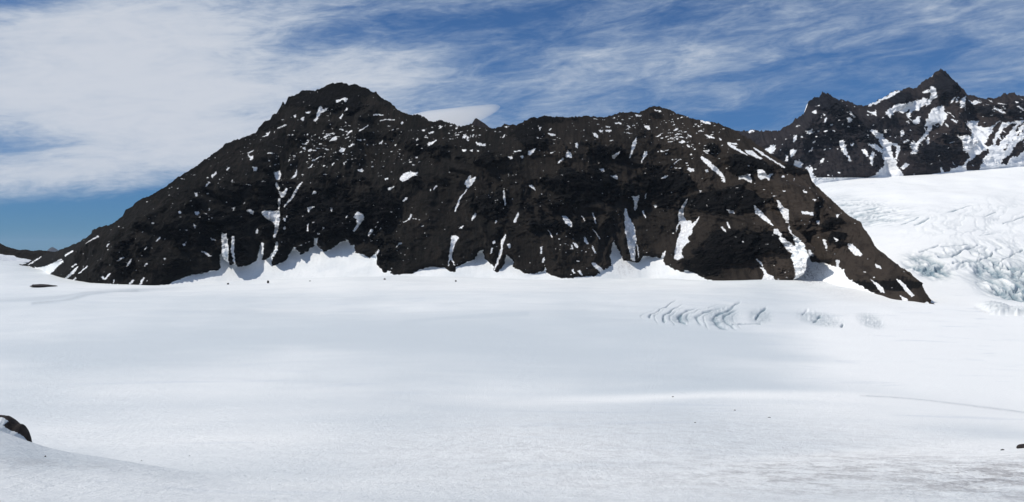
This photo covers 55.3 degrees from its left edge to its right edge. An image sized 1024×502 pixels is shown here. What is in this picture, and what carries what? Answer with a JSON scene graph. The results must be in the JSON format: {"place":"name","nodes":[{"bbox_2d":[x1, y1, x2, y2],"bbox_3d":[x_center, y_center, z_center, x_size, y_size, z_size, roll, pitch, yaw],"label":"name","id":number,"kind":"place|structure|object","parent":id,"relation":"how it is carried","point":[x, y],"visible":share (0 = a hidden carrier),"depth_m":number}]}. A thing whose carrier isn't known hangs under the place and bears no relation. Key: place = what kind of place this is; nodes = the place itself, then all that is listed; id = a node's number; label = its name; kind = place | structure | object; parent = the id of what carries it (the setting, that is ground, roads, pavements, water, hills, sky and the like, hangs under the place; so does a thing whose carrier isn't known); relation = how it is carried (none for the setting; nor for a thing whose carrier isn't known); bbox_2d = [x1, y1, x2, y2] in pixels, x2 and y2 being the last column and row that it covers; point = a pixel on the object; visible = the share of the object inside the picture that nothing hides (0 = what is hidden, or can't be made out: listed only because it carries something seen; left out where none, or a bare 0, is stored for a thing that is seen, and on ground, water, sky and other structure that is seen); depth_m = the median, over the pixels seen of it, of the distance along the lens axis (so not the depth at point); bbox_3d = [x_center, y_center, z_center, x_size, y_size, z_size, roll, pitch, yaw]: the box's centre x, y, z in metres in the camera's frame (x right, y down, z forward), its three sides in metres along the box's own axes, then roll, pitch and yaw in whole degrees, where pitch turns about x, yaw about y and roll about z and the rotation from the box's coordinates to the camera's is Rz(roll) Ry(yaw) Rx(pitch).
{"place":"outdoors","nodes":[
{"label":"outdoors","id":0,"kind":"place"},
{"bbox_2d":[0,243,51,261],"bbox_3d":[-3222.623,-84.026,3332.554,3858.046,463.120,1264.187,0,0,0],"label":"ridge","id":1,"kind":"structure","parent":0,"point":[11,254],"depth_m":3002.90},
{"bbox_2d":[47,247,58,251],"bbox_3d":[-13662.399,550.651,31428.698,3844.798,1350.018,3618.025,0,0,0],"label":"mountain","id":2,"kind":"structure","parent":0,"point":[52,249],"depth_m":30876.29},
{"bbox_2d":[19,82,933,303],"bbox_3d":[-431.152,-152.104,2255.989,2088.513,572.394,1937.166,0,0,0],"label":"mountain","id":3,"kind":"structure","parent":0,"point":[365,171],"depth_m":2092.72},
{"bbox_2d":[472,118,489,127],"bbox_3d":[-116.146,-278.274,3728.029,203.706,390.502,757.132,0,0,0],"label":"rocky peak","id":4,"kind":"structure","parent":0,"point":[477,122],"depth_m":3462.45},
{"bbox_2d":[0,166,1023,501],"bbox_3d":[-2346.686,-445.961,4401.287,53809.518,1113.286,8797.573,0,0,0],"label":"glacier","id":5,"kind":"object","parent":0,"point":[342,372],"visible":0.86,"depth_m":409.25},
{"bbox_2d":[0,415,31,441],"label":"boulder","id":6,"kind":"object","parent":5,"relation":"on","point":[10,425],"visible":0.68,"depth_m":75.47},
{"bbox_2d":[30,284,55,286],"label":"rock outcrop","id":7,"kind":"object","parent":5,"relation":"on","point":[40,285],"visible":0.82,"depth_m":1787.22},
{"bbox_2d":[1016,444,1023,448],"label":"boulder","id":8,"kind":"object","parent":5,"relation":"on","point":[1019,446],"visible":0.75,"depth_m":96.40},
{"bbox_2d":[0,0,1023,250],"label":"sky","id":9,"kind":"structure","parent":0,"point":[104,104]},
{"bbox_2d":[737,68,1023,184],"bbox_3d":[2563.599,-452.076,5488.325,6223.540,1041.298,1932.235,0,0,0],"label":"mountain","id":10,"kind":"structure","parent":0,"point":[940,121],"depth_m":4757.80}
]}

